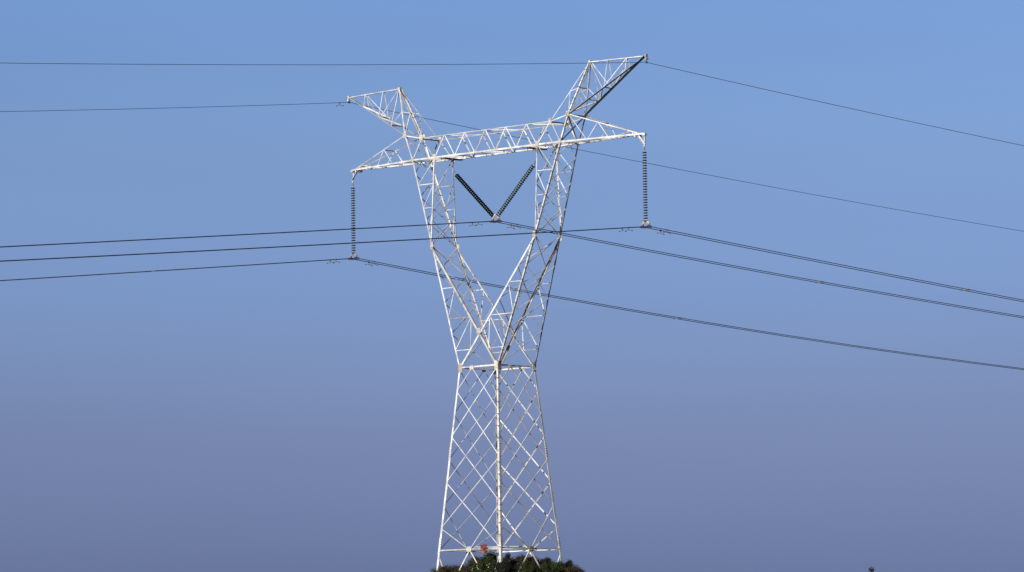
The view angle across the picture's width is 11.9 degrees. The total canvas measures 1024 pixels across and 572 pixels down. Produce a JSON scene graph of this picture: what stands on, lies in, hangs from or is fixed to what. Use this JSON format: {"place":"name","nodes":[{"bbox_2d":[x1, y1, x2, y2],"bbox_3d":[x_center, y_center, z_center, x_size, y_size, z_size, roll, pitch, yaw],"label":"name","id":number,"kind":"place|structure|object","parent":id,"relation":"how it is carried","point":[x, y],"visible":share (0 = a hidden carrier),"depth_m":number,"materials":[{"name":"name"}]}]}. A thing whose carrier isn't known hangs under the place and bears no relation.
{"place":"outdoors","nodes":[
{"label":"outdoors","id":0,"kind":"place"},
{"bbox_2d":[0,0,1023,571],"label":"sky","id":1,"kind":"structure","parent":0,"point":[298,416],"materials":[{"name":"blue"}]},
{"bbox_3d":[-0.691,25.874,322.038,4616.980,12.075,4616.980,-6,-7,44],"label":"ground","id":2,"kind":"structure","parent":0,"visible":0},
{"bbox_2d":[429,563,452,571],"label":"shrub","id":3,"kind":"object","parent":2,"relation":"on","point":[441,568],"visible":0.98,"depth_m":321.43,"materials":[{"name":"green plant"}]},
{"bbox_2d":[451,563,472,570],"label":"shrub","id":4,"kind":"object","parent":2,"relation":"on","point":[457,567],"visible":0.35,"depth_m":322.14,"materials":[{"name":"green plant"}]},
{"bbox_2d":[453,566,472,571],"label":"shrub","id":5,"kind":"object","parent":2,"relation":"on","point":[462,569],"visible":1,"depth_m":317.53,"materials":[{"name":"green plant"}]},
{"bbox_2d":[463,554,482,569],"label":"shrub","id":6,"kind":"object","parent":2,"relation":"on","point":[473,560],"visible":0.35,"depth_m":321.86,"materials":[{"name":"green plant"}]},
{"bbox_2d":[470,560,496,571],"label":"shrub","id":7,"kind":"object","parent":2,"relation":"on","point":[481,566],"visible":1,"depth_m":317.29,"materials":[{"name":"green plant"}]},
{"bbox_2d":[480,550,498,569],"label":"shrub","id":8,"kind":"object","parent":2,"relation":"on","point":[489,557],"visible":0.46,"depth_m":321.11,"materials":[{"name":"green plant"}]},
{"bbox_2d":[347,54,647,571],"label":"lattice tower","id":9,"kind":"structure","parent":2,"relation":"on","point":[496,364],"depth_m":323.29,"materials":[{"name":"white metal"}]},
{"bbox_2d":[351,182,355,253],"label":"insulator string","id":10,"kind":"object","parent":9,"relation":"hanging from","point":[353,223],"visible":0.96,"depth_m":334.05,"materials":[{"name":"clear glass"}]},
{"bbox_2d":[348,253,359,259],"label":"suspension yoke","id":11,"kind":"object","parent":10,"relation":"hanging from","point":[355,257],"visible":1,"depth_m":333.82,"materials":[{"name":"silver metal"}]},
{"bbox_2d":[0,258,1023,368],"bbox_3d":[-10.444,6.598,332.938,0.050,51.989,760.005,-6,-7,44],"label":"conductor","id":12,"kind":"object","parent":11,"relation":"hanging from","point":[507,287],"visible":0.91,"depth_m":343.51,"materials":[{"name":"metal"}]},
{"bbox_2d":[452,168,493,217],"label":"insulator string","id":13,"kind":"object","parent":9,"relation":"hanging from","point":[474,195],"visible":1,"depth_m":326.20,"materials":[{"name":"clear glass"}]},
{"bbox_2d":[480,544,486,552],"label":"notice plate","id":14,"kind":"object","parent":9,"relation":"attached to","point":[484,548],"visible":1,"depth_m":319.71,"materials":[{"name":"orange metal"}]},
{"bbox_2d":[6,259,1023,369],"bbox_3d":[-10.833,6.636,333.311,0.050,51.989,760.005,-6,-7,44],"label":"conductor","id":15,"kind":"object","parent":9,"relation":"hanging from","point":[599,305],"visible":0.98,"depth_m":353.75,"materials":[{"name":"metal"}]},
{"bbox_2d":[496,160,535,216],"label":"insulator string","id":16,"kind":"object","parent":9,"relation":"hanging from","point":[516,189],"visible":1,"depth_m":323.53,"materials":[{"name":"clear glass"}]},
{"bbox_2d":[490,214,501,222],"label":"suspension yoke","id":17,"kind":"object","parent":16,"relation":"hanging from","point":[498,220],"visible":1,"depth_m":324.74,"materials":[{"name":"silver metal"}]},
{"bbox_2d":[0,221,1022,317],"bbox_3d":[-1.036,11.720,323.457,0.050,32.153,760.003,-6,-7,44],"label":"conductor","id":18,"kind":"object","parent":17,"relation":"attached to","point":[584,239],"visible":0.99,"depth_m":334.23,"materials":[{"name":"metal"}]},
{"bbox_2d":[0,221,1023,316],"bbox_3d":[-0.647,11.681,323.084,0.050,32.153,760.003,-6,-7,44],"label":"conductor","id":19,"kind":"object","parent":17,"relation":"attached to","point":[506,222],"visible":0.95,"depth_m":324.77,"materials":[{"name":"metal"}]},
{"bbox_2d":[642,146,647,221],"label":"insulator string","id":20,"kind":"object","parent":9,"relation":"hanging from","point":[645,186],"visible":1,"depth_m":315.51,"materials":[{"name":"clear glass"}]},
{"bbox_2d":[639,219,651,227],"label":"suspension yoke","id":21,"kind":"object","parent":20,"relation":"hanging from","point":[648,225],"visible":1,"depth_m":315.25,"materials":[{"name":"silver metal"}]},
{"bbox_2d":[1,226,1021,299],"bbox_3d":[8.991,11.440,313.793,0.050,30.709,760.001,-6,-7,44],"label":"conductor","id":22,"kind":"object","parent":21,"relation":"hanging from","point":[492,235],"visible":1,"depth_m":304.15,"materials":[{"name":"metal"}]},
{"bbox_2d":[0,227,1023,301],"bbox_3d":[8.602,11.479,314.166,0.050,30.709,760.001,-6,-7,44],"label":"conductor","id":23,"kind":"object","parent":21,"relation":"hanging from","point":[586,230],"visible":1,"depth_m":317.70,"materials":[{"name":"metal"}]},
{"bbox_2d":[491,559,517,571],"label":"shrub","id":24,"kind":"object","parent":2,"relation":"on","point":[504,566],"visible":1,"depth_m":316.88,"materials":[{"name":"green plant"}]},
{"bbox_2d":[503,552,511,563],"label":"shrub","id":25,"kind":"object","parent":2,"relation":"on","point":[506,557],"visible":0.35,"depth_m":325.14,"materials":[{"name":"green plant"}]},
{"bbox_2d":[508,553,528,571],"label":"shrub","id":26,"kind":"object","parent":2,"relation":"on","point":[518,560],"visible":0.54,"depth_m":322.18,"materials":[{"name":"green plant"}]},
{"bbox_2d":[513,559,540,571],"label":"shrub","id":27,"kind":"object","parent":2,"relation":"on","point":[526,566],"visible":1,"depth_m":317.18,"materials":[{"name":"green plant"}]},
{"bbox_2d":[527,554,543,571],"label":"shrub","id":28,"kind":"object","parent":2,"relation":"on","point":[531,559],"visible":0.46,"depth_m":322.52,"materials":[{"name":"green plant"}]},
{"bbox_2d":[541,557,552,566],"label":"shrub","id":29,"kind":"object","parent":2,"relation":"on","point":[547,559],"visible":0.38,"depth_m":324.24,"materials":[{"name":"green plant"}]},
{"bbox_2d":[536,561,558,571],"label":"shrub","id":30,"kind":"object","parent":2,"relation":"on","point":[544,567],"visible":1,"depth_m":317.32,"materials":[{"name":"green plant"}]},
{"bbox_2d":[549,560,565,569],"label":"shrub","id":31,"kind":"object","parent":2,"relation":"on","point":[560,564],"visible":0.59,"depth_m":321.58,"materials":[{"name":"green plant"}]},
{"bbox_2d":[559,566,576,571],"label":"shrub","id":32,"kind":"object","parent":2,"relation":"on","point":[570,569],"visible":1,"depth_m":318.37,"materials":[{"name":"green plant"}]},
{"bbox_2d":[564,559,576,568],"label":"shrub","id":33,"kind":"object","parent":2,"relation":"on","point":[568,563],"visible":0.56,"depth_m":323.39,"materials":[{"name":"green plant"}]},
{"bbox_2d":[568,565,584,571],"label":"shrub","id":34,"kind":"object","parent":2,"relation":"on","point":[578,569],"visible":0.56,"depth_m":322.29,"materials":[{"name":"green plant"}]},
{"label":"earth wire clamp","id":35,"kind":"object","parent":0,"visible":0},
{"bbox_2d":[0,102,1019,230],"bbox_3d":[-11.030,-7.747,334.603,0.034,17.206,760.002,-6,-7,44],"label":"earth wire","id":36,"kind":"object","parent":35,"relation":"hanging from","point":[497,133],"visible":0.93,"depth_m":343.98,"materials":[{"name":"metal"}]},
{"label":"earth wire clamp","id":37,"kind":"object","parent":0,"visible":0},
{"bbox_2d":[19,62,1023,145],"bbox_3d":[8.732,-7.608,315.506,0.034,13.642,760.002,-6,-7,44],"label":"earth wire","id":38,"kind":"object","parent":37,"relation":"hanging from","point":[471,64],"visible":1,"depth_m":302.60,"materials":[{"name":"metal"}]}
]}

